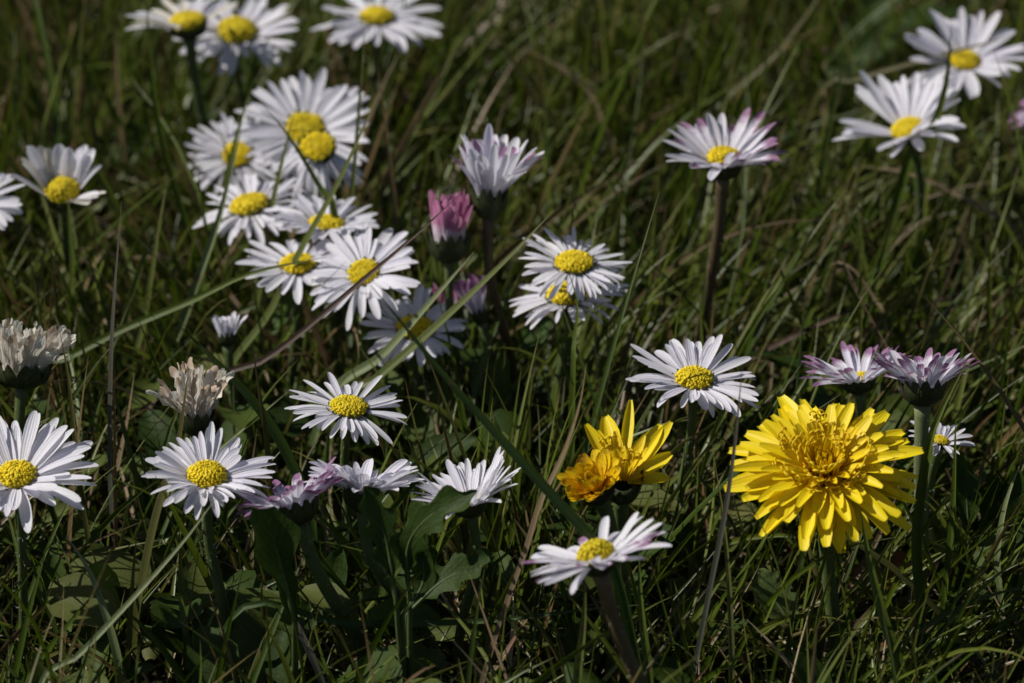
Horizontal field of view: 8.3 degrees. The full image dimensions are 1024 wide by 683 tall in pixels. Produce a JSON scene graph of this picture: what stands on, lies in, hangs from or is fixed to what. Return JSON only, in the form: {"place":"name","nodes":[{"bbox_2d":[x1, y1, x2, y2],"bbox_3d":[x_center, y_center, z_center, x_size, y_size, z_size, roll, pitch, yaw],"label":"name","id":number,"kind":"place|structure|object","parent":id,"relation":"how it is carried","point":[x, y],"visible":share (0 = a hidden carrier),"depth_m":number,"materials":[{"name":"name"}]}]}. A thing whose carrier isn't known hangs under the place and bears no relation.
{"place":"outdoors","nodes":[
{"label":"outdoors","id":0,"kind":"place"},
{"bbox_2d":[0,0,1023,682],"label":"ground","id":1,"kind":"structure","parent":0,"point":[548,658],"depth_m":1.13,"materials":[{"name":"green plant"}]},
{"bbox_2d":[0,173,25,229],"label":"daisy","id":2,"kind":"object","parent":1,"relation":"on","point":[9,204],"visible":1,"depth_m":1.12,"materials":[{"name":"white plant"}]},
{"bbox_2d":[0,318,75,607],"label":"daisy","id":3,"kind":"object","parent":1,"relation":"on","point":[27,357],"visible":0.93,"depth_m":1.06,"materials":[{"name":"beige plant"}]},
{"bbox_2d":[32,206,48,321],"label":"grass blade","id":4,"kind":"object","parent":1,"relation":"on","point":[38,285],"depth_m":1.13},
{"bbox_2d":[0,410,98,669],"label":"daisy","id":5,"kind":"object","parent":1,"relation":"on","point":[39,465],"visible":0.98,"depth_m":1.03,"materials":[{"name":"white plant"}]},
{"bbox_2d":[11,144,105,378],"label":"daisy","id":6,"kind":"object","parent":1,"relation":"on","point":[56,170],"visible":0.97,"depth_m":1.12,"materials":[{"name":"white plant"}]},
{"bbox_2d":[64,184,74,442],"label":"grass blade","id":7,"kind":"object","parent":1,"relation":"on","point":[71,279],"depth_m":1.12,"materials":[{"name":"plant"}]},
{"bbox_2d":[59,330,91,551],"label":"grass blade","id":8,"kind":"object","parent":1,"relation":"on","point":[83,499],"depth_m":1.05,"materials":[{"name":"plant"}]},
{"bbox_2d":[66,535,126,682],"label":"grass blade","id":9,"kind":"object","parent":1,"relation":"on","point":[114,644],"depth_m":1.03,"materials":[{"name":"plant"}]},
{"bbox_2d":[107,201,121,547],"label":"grass blade","id":10,"kind":"object","parent":1,"relation":"on","point":[109,428],"depth_m":1.06,"materials":[{"name":"plant"}]},
{"bbox_2d":[105,373,134,545],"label":"grass blade","id":11,"kind":"object","parent":1,"relation":"on","point":[120,452],"depth_m":1.08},
{"bbox_2d":[55,250,197,384],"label":"grass blade","id":12,"kind":"object","parent":1,"relation":"on","point":[113,254],"depth_m":1.14,"materials":[{"name":"plant"}]},
{"bbox_2d":[38,494,218,682],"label":"grass blade","id":13,"kind":"object","parent":1,"relation":"on","point":[109,622],"depth_m":1.01,"materials":[{"name":"plant"}]},
{"bbox_2d":[101,122,164,169],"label":"rounded leaf","id":14,"kind":"object","parent":1,"relation":"on","point":[115,153],"visible":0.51,"depth_m":1.21,"materials":[{"name":"plant"}]},
{"bbox_2d":[121,536,144,588],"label":"oval leaf","id":15,"kind":"object","parent":1,"relation":"on","point":[138,559],"visible":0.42,"depth_m":1.07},
{"bbox_2d":[121,237,147,352],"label":"grass blade","id":16,"kind":"object","parent":1,"relation":"on","point":[138,297],"depth_m":1.14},
{"bbox_2d":[128,183,166,385],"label":"grass blade","id":17,"kind":"object","parent":1,"relation":"on","point":[145,312],"depth_m":1.12,"materials":[{"name":"plant"}]},
{"bbox_2d":[130,370,188,682],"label":"grass blade","id":18,"kind":"object","parent":1,"relation":"on","point":[149,541],"depth_m":1.04,"materials":[{"name":"plant"}]},
{"bbox_2d":[25,257,325,420],"bbox_3d":[-0.056,0.007,1.101,0.054,0.046,0.004,0,25,0],"label":"grass blade","id":19,"kind":"object","parent":1,"relation":"on","point":[119,330],"depth_m":1.09,"materials":[{"name":"plant"}]},
{"bbox_2d":[146,0,205,347],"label":"grass blade","id":20,"kind":"object","parent":1,"relation":"on","point":[168,165],"depth_m":1.15,"materials":[{"name":"plant"}]},
{"bbox_2d":[125,0,237,210],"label":"daisy","id":21,"kind":"object","parent":1,"relation":"on","point":[186,23],"visible":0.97,"depth_m":1.18,"materials":[{"name":"beige plant"}]},
{"bbox_2d":[179,528,189,667],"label":"grass blade","id":22,"kind":"object","parent":1,"relation":"on","point":[184,620],"depth_m":1.04,"materials":[{"name":"plant"}]},
{"bbox_2d":[145,357,234,565],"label":"daisy","id":23,"kind":"object","parent":1,"relation":"on","point":[203,395],"visible":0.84,"depth_m":1.05,"materials":[{"name":"beige plant"}]},
{"bbox_2d":[143,134,240,452],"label":"grass blade","id":24,"kind":"object","parent":1,"relation":"on","point":[193,291],"depth_m":1.12,"materials":[{"name":"plant"}]},
{"bbox_2d":[141,421,274,632],"bbox_3d":[-0.044,0.038,1.035,0.021,0.049,0.018,-20,31,-36],"label":"daisy","id":25,"kind":"object","parent":1,"relation":"on","point":[203,471],"visible":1,"depth_m":1.03,"materials":[{"name":"white plant"}]},
{"bbox_2d":[193,81,252,357],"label":"grass blade","id":26,"kind":"object","parent":1,"relation":"on","point":[228,166],"depth_m":1.14,"materials":[{"name":"plant"}]},
{"bbox_2d":[211,311,247,409],"bbox_3d":[-0.044,0.012,1.107,0.006,0.037,0.006,0,25,0],"label":"daisy bud","id":27,"kind":"object","parent":1,"relation":"on","point":[226,333],"visible":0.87,"depth_m":1.10,"materials":[{"name":"white plant"}]},
{"bbox_2d":[184,111,275,239],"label":"daisy","id":28,"kind":"object","parent":1,"relation":"on","point":[216,163],"visible":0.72,"depth_m":1.16,"materials":[{"name":"white plant"}]},
{"bbox_2d":[165,0,297,180],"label":"daisy","id":29,"kind":"object","parent":1,"relation":"on","point":[236,36],"visible":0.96,"depth_m":1.19,"materials":[{"name":"white plant"}]},
{"bbox_2d":[192,173,304,388],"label":"daisy","id":30,"kind":"object","parent":1,"relation":"on","point":[241,208],"visible":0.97,"depth_m":1.13,"materials":[{"name":"white plant"}]},
{"bbox_2d":[179,326,329,642],"bbox_3d":[-0.039,0.022,1.064,0.023,0.051,0.008,0,25,0],"label":"grass blade","id":31,"kind":"object","parent":1,"relation":"on","point":[283,447],"depth_m":1.06,"materials":[{"name":"plant"}]},
{"bbox_2d":[229,588,308,682],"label":"round leaf plant","id":32,"kind":"object","parent":1,"relation":"on","point":[246,635],"visible":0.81,"depth_m":1.04,"materials":[{"name":"plant"}]},
{"bbox_2d":[249,108,295,377],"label":"grass blade","id":33,"kind":"object","parent":1,"relation":"on","point":[258,291],"depth_m":1.13,"materials":[{"name":"plant"}]},
{"bbox_2d":[263,290,293,340],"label":"pointed leaf","id":34,"kind":"object","parent":1,"relation":"on","point":[288,303],"visible":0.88,"depth_m":1.13,"materials":[{"name":"plant"}]},
{"bbox_2d":[235,239,342,395],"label":"daisy","id":35,"kind":"object","parent":1,"relation":"on","point":[297,277],"visible":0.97,"depth_m":1.11,"materials":[{"name":"white plant"}]},
{"bbox_2d":[215,92,378,409],"bbox_3d":[-0.036,-0.006,1.108,0.030,0.069,0.007,0,25,0],"label":"grass blade","id":36,"kind":"object","parent":1,"relation":"on","point":[250,337],"depth_m":1.10,"materials":[{"name":"plant"}]},
{"bbox_2d":[227,67,369,296],"bbox_3d":[-0.034,-0.020,1.159,0.024,0.047,0.021,-19,31,-35],"label":"daisy","id":37,"kind":"object","parent":1,"relation":"on","point":[318,107],"visible":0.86,"depth_m":1.15,"materials":[{"name":"white plant"}]},
{"bbox_2d":[250,506,346,682],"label":"toothed plant","id":38,"kind":"object","parent":1,"relation":"on","point":[277,532],"visible":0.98,"depth_m":1.01,"materials":[{"name":"green plant"}]},
{"bbox_2d":[276,583,326,682],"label":"grass blade","id":39,"kind":"object","parent":1,"relation":"on","point":[313,659],"depth_m":1.02,"materials":[{"name":"plant"}]},
{"bbox_2d":[236,457,368,657],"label":"daisy","id":40,"kind":"object","parent":1,"relation":"on","point":[297,502],"visible":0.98,"depth_m":1.03,"materials":[{"name":"white plant"}]},
{"bbox_2d":[270,128,363,343],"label":"daisy","id":41,"kind":"object","parent":1,"relation":"on","point":[317,150],"visible":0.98,"depth_m":1.13,"materials":[{"name":"white plant"}]},
{"bbox_2d":[264,106,377,448],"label":"grass blade","id":42,"kind":"object","parent":1,"relation":"on","point":[325,193],"depth_m":1.12,"materials":[{"name":"plant"}]},
{"bbox_2d":[180,191,462,446],"bbox_3d":[-0.033,0.005,1.084,0.050,0.063,0.003,0,25,0],"label":"grass blade","id":43,"kind":"object","parent":1,"relation":"on","point":[303,329],"depth_m":1.08,"materials":[{"name":"plant"}]},
{"bbox_2d":[272,194,378,448],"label":"daisy","id":44,"kind":"object","parent":1,"relation":"on","point":[310,211],"visible":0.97,"depth_m":1.12,"materials":[{"name":"white plant"}]},
{"bbox_2d":[311,40,363,372],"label":"grass blade","id":45,"kind":"object","parent":1,"relation":"on","point":[353,177],"depth_m":1.13,"materials":[{"name":"plant"}]},
{"bbox_2d":[284,372,406,595],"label":"daisy","id":46,"kind":"object","parent":1,"relation":"on","point":[346,410],"visible":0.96,"depth_m":1.06,"materials":[{"name":"white plant"}]},
{"bbox_2d":[309,222,419,462],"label":"daisy","id":47,"kind":"object","parent":1,"relation":"on","point":[360,256],"visible":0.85,"depth_m":1.10,"materials":[{"name":"white plant"}]},
{"bbox_2d":[310,0,442,188],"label":"daisy","id":48,"kind":"object","parent":1,"relation":"on","point":[374,20],"visible":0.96,"depth_m":1.19,"materials":[{"name":"white plant"}]},
{"bbox_2d":[303,458,451,680],"bbox_3d":[-0.020,0.036,1.038,0.021,0.044,0.017,8,26,17],"label":"daisy","id":49,"kind":"object","parent":1,"relation":"on","point":[355,480],"visible":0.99,"depth_m":1.03,"materials":[{"name":"white plant"}]},
{"bbox_2d":[302,252,473,480],"bbox_3d":[-0.021,0.009,1.098,0.030,0.051,0.001,0,25,0],"label":"grass blade","id":50,"kind":"object","parent":1,"relation":"on","point":[381,354],"depth_m":1.09,"materials":[{"name":"plant"}]},
{"bbox_2d":[357,83,450,165],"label":"grass blade","id":51,"kind":"object","parent":1,"relation":"on","point":[399,89],"depth_m":1.20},
{"bbox_2d":[359,284,468,387],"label":"daisy","id":52,"kind":"object","parent":1,"relation":"on","point":[406,311],"visible":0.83,"depth_m":1.10,"materials":[{"name":"white plant"}]},
{"bbox_2d":[384,39,458,218],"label":"grass blade","id":53,"kind":"object","parent":1,"relation":"on","point":[424,113],"depth_m":1.19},
{"bbox_2d":[296,210,553,560],"bbox_3d":[-0.014,0.008,1.087,0.041,0.062,0.001,0,25,0],"label":"grass blade","id":54,"kind":"object","parent":1,"relation":"on","point":[397,359],"depth_m":1.08,"materials":[{"name":"plant"}]},
{"bbox_2d":[358,485,494,682],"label":"lobed plant","id":55,"kind":"object","parent":1,"relation":"on","point":[407,548],"visible":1,"depth_m":1.02,"materials":[{"name":"green plant"}]},
{"bbox_2d":[218,599,644,639],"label":"grass blade","id":56,"kind":"object","parent":1,"relation":"on","point":[336,621],"depth_m":1.03,"materials":[{"name":"plant"}]},
{"bbox_2d":[421,648,445,678],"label":"mottled leaf","id":57,"kind":"object","parent":1,"relation":"on","point":[435,654],"visible":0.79,"depth_m":1.04,"materials":[{"name":"plant"}]},
{"bbox_2d":[423,189,472,462],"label":"daisy","id":58,"kind":"object","parent":1,"relation":"on","point":[448,242],"visible":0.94,"depth_m":1.10,"materials":[{"name":"pink plant"}]},
{"bbox_2d":[431,283,480,427],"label":"daisy","id":59,"kind":"object","parent":1,"relation":"on","point":[458,312],"visible":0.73,"depth_m":1.12,"materials":[{"name":"green plant"}]},
{"bbox_2d":[411,446,520,680],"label":"daisy","id":60,"kind":"object","parent":1,"relation":"on","point":[463,477],"visible":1,"depth_m":1.03,"materials":[{"name":"white plant"}]},
{"bbox_2d":[463,11,479,193],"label":"grass blade","id":61,"kind":"object","parent":1,"relation":"on","point":[466,82],"depth_m":1.20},
{"bbox_2d":[453,273,493,363],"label":"daisy","id":62,"kind":"object","parent":1,"relation":"on","point":[478,312],"visible":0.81,"depth_m":1.11,"materials":[{"name":"purple plant"}]},
{"bbox_2d":[450,124,544,415],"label":"daisy","id":63,"kind":"object","parent":1,"relation":"on","point":[490,159],"visible":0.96,"depth_m":1.10,"materials":[{"name":"white plant"}]},
{"bbox_2d":[371,286,642,671],"bbox_3d":[0.002,0.031,1.012,0.046,0.080,0.001,7,26,15],"label":"grass blade","id":64,"kind":"object","parent":1,"relation":"on","point":[567,511],"depth_m":1.01,"materials":[{"name":"plant"}]},
{"bbox_2d":[485,610,532,682],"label":"grass blade","id":65,"kind":"object","parent":1,"relation":"on","point":[508,648],"depth_m":1.03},
{"bbox_2d":[0,0,1023,682],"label":"leafy ground cover","id":66,"kind":"object","parent":1,"relation":"on","point":[160,608],"visible":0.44,"depth_m":1.06,"materials":[{"name":"plant"}]},
{"bbox_2d":[0,0,1023,682],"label":"dry straw","id":67,"kind":"object","parent":1,"relation":"on","point":[770,346],"visible":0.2,"depth_m":1.11,"materials":[{"name":"plant"}]},
{"bbox_2d":[57,12,1003,674],"bbox_3d":[-0.001,-0.031,1.232,0.491,0.018,0.546,0,25,0],"label":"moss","id":68,"kind":"object","parent":1,"relation":"on","point":[509,300],"visible":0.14,"depth_m":1.17,"materials":[{"name":"plant"}]},
{"bbox_2d":[480,368,585,682],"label":"grass blade","id":69,"kind":"object","parent":1,"relation":"on","point":[522,558],"depth_m":1.02,"materials":[{"name":"plant"}]},
{"bbox_2d":[515,315,551,362],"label":"bright leaf","id":70,"kind":"object","parent":1,"relation":"on","point":[546,321],"visible":0.65,"depth_m":1.14,"materials":[{"name":"plant"}]},
{"bbox_2d":[514,519,558,605],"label":"grass blade","id":71,"kind":"object","parent":1,"relation":"on","point":[536,550],"depth_m":1.06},
{"bbox_2d":[480,1,626,242],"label":"grass blade","id":72,"kind":"object","parent":1,"relation":"on","point":[550,116],"depth_m":1.18,"materials":[{"name":"plant"}]},
{"bbox_2d":[509,267,628,470],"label":"daisy","id":73,"kind":"object","parent":1,"relation":"on","point":[528,302],"visible":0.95,"depth_m":1.09,"materials":[{"name":"white plant"}]},
{"bbox_2d":[568,271,578,504],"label":"stem","id":74,"kind":"object","parent":1,"relation":"on","point":[572,380],"depth_m":1.07,"materials":[{"name":"plant"}]},
{"bbox_2d":[518,227,632,472],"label":"daisy","id":75,"kind":"object","parent":1,"relation":"on","point":[578,262],"visible":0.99,"depth_m":1.09,"materials":[{"name":"white plant"}]},
{"bbox_2d":[527,48,629,248],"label":"grass blade","id":76,"kind":"object","parent":1,"relation":"on","point":[599,113],"depth_m":1.19,"materials":[{"name":"plant"}]},
{"bbox_2d":[573,577,585,682],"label":"grass blade","id":77,"kind":"object","parent":1,"relation":"on","point":[577,671],"depth_m":1.00,"materials":[{"name":"plant"}]},
{"bbox_2d":[557,448,620,682],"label":"dandelion","id":78,"kind":"object","parent":1,"relation":"on","point":[592,480],"visible":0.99,"depth_m":1.02,"materials":[{"name":"plant"}]},
{"bbox_2d":[520,512,671,682],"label":"daisy","id":79,"kind":"object","parent":1,"relation":"on","point":[596,559],"visible":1,"depth_m":0.99,"materials":[{"name":"white plant"}]},
{"bbox_2d":[594,308,603,424],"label":"grass blade","id":80,"kind":"object","parent":1,"relation":"on","point":[596,370],"depth_m":1.10,"materials":[{"name":"plant"}]},
{"bbox_2d":[607,307,614,391],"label":"grass blade","id":81,"kind":"object","parent":1,"relation":"on","point":[612,358],"depth_m":1.10,"materials":[{"name":"plant"}]},
{"bbox_2d":[584,400,672,682],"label":"dandelion","id":82,"kind":"object","parent":1,"relation":"on","point":[639,463],"visible":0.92,"depth_m":1.03,"materials":[{"name":"plant"}]},
{"bbox_2d":[638,550,653,682],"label":"grass blade","id":83,"kind":"object","parent":1,"relation":"on","point":[645,646],"depth_m":1.02,"materials":[{"name":"plant"}]},
{"bbox_2d":[625,334,758,577],"bbox_3d":[0.027,0.022,1.069,0.020,0.045,0.019,0,25,0],"label":"daisy","id":84,"kind":"object","parent":1,"relation":"on","point":[693,378],"visible":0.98,"depth_m":1.06,"materials":[{"name":"white plant"}]},
{"bbox_2d":[690,365,742,682],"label":"grass blade","id":85,"kind":"object","parent":1,"relation":"on","point":[712,574],"depth_m":1.02,"materials":[{"name":"plant"}]},
{"bbox_2d":[662,107,788,344],"bbox_3d":[0.033,-0.007,1.117,0.021,0.059,0.018,-13,28,-26],"label":"daisy","id":86,"kind":"object","parent":1,"relation":"on","point":[721,151],"visible":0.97,"depth_m":1.11,"materials":[{"name":"white plant"}]},
{"bbox_2d":[646,0,816,237],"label":"grass blade","id":87,"kind":"object","parent":1,"relation":"on","point":[757,70],"depth_m":1.20,"materials":[{"name":"plant"}]},
{"bbox_2d":[714,499,756,531],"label":"yellowing leaf","id":88,"kind":"object","parent":1,"relation":"on","point":[742,511],"visible":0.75,"depth_m":1.08,"materials":[{"name":"plant"}]},
{"bbox_2d":[727,41,799,312],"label":"grass blade","id":89,"kind":"object","parent":1,"relation":"on","point":[747,166],"depth_m":1.16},
{"bbox_2d":[751,568,798,655],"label":"scalloped leaf","id":90,"kind":"object","parent":1,"relation":"on","point":[765,585],"visible":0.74,"depth_m":1.06,"materials":[{"name":"plant"}]},
{"bbox_2d":[723,395,923,682],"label":"dandelion","id":91,"kind":"object","parent":1,"relation":"on","point":[828,470],"visible":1,"depth_m":1.02,"materials":[{"name":"plant"}]},
{"bbox_2d":[821,52,825,167],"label":"grass blade","id":92,"kind":"object","parent":1,"relation":"on","point":[823,101],"depth_m":1.21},
{"bbox_2d":[799,341,911,567],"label":"daisy","id":93,"kind":"object","parent":1,"relation":"on","point":[856,376],"visible":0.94,"depth_m":1.07,"materials":[{"name":"white plant"}]},
{"bbox_2d":[849,311,863,401],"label":"grass blade","id":94,"kind":"object","parent":1,"relation":"on","point":[856,335],"depth_m":1.13,"materials":[{"name":"plant"}]},
{"bbox_2d":[826,261,895,390],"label":"grass blade","id":95,"kind":"object","parent":1,"relation":"on","point":[879,304],"depth_m":1.12,"materials":[{"name":"plant"}]},
{"bbox_2d":[838,551,911,606],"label":"dead leaf","id":96,"kind":"object","parent":1,"relation":"on","point":[897,558],"visible":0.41,"depth_m":1.07,"materials":[{"name":"plant"}]},
{"bbox_2d":[860,506,907,682],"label":"grass blade","id":97,"kind":"object","parent":1,"relation":"on","point":[896,654],"depth_m":1.02,"materials":[{"name":"plant"}]},
{"bbox_2d":[754,34,1015,263],"bbox_3d":[0.062,-0.031,1.185,0.044,0.050,0.010,0,25,0],"label":"grass blade","id":98,"kind":"object","parent":1,"relation":"on","point":[825,85],"depth_m":1.18,"materials":[{"name":"plant"}]},
{"bbox_2d":[814,0,968,91],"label":"broad blade plant","id":99,"kind":"object","parent":1,"relation":"on","point":[866,40],"visible":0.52,"depth_m":1.24,"materials":[{"name":"green plant"}]},
{"bbox_2d":[832,70,965,332],"bbox_3d":[0.063,-0.019,1.154,0.021,0.051,0.022,0,25,0],"label":"daisy","id":100,"kind":"object","parent":1,"relation":"on","point":[905,111],"visible":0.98,"depth_m":1.15,"materials":[{"name":"white plant"}]},
{"bbox_2d":[878,30,950,291],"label":"grass blade","id":101,"kind":"object","parent":1,"relation":"on","point":[904,172],"depth_m":1.15,"materials":[{"name":"plant"}]},
{"bbox_2d":[872,347,979,647],"bbox_3d":[0.062,0.024,1.058,0.016,0.054,0.015,-15,29,-28],"label":"daisy","id":102,"kind":"object","parent":1,"relation":"on","point":[923,384],"visible":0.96,"depth_m":1.05,"materials":[{"name":"white plant"}]},
{"bbox_2d":[911,356,969,681],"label":"grass blade","id":103,"kind":"object","parent":1,"relation":"on","point":[916,545],"depth_m":1.03,"materials":[{"name":"plant"}]},
{"bbox_2d":[908,420,974,626],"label":"daisy","id":104,"kind":"object","parent":1,"relation":"on","point":[942,440],"visible":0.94,"depth_m":1.06,"materials":[{"name":"white plant"}]},
{"bbox_2d":[863,166,1023,263],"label":"grass blade","id":105,"kind":"object","parent":1,"relation":"on","point":[981,206],"depth_m":1.16,"materials":[{"name":"plant"}]},
{"bbox_2d":[938,415,955,677],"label":"grass blade","id":106,"kind":"object","parent":1,"relation":"on","point":[947,565],"depth_m":1.04,"materials":[{"name":"plant"}]},
{"bbox_2d":[904,7,1023,246],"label":"daisy","id":107,"kind":"object","parent":1,"relation":"on","point":[966,66],"visible":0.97,"depth_m":1.18,"materials":[{"name":"white plant"}]},
{"bbox_2d":[934,553,1022,627],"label":"flat leaf","id":108,"kind":"object","parent":1,"relation":"on","point":[983,577],"visible":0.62,"depth_m":1.07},
{"bbox_2d":[956,451,1023,575],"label":"scalloped plant","id":109,"kind":"object","parent":1,"relation":"on","point":[966,484],"visible":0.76,"depth_m":1.07,"materials":[{"name":"green plant"}]},
{"bbox_2d":[994,459,1021,671],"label":"grass blade","id":110,"kind":"object","parent":1,"relation":"on","point":[998,579],"depth_m":1.05,"materials":[{"name":"plant"}]},
{"bbox_2d":[1008,100,1023,127],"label":"daisy","id":111,"kind":"object","parent":1,"relation":"on","point":[1019,116],"visible":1,"depth_m":1.16,"materials":[{"name":"pink plant"}]}
]}

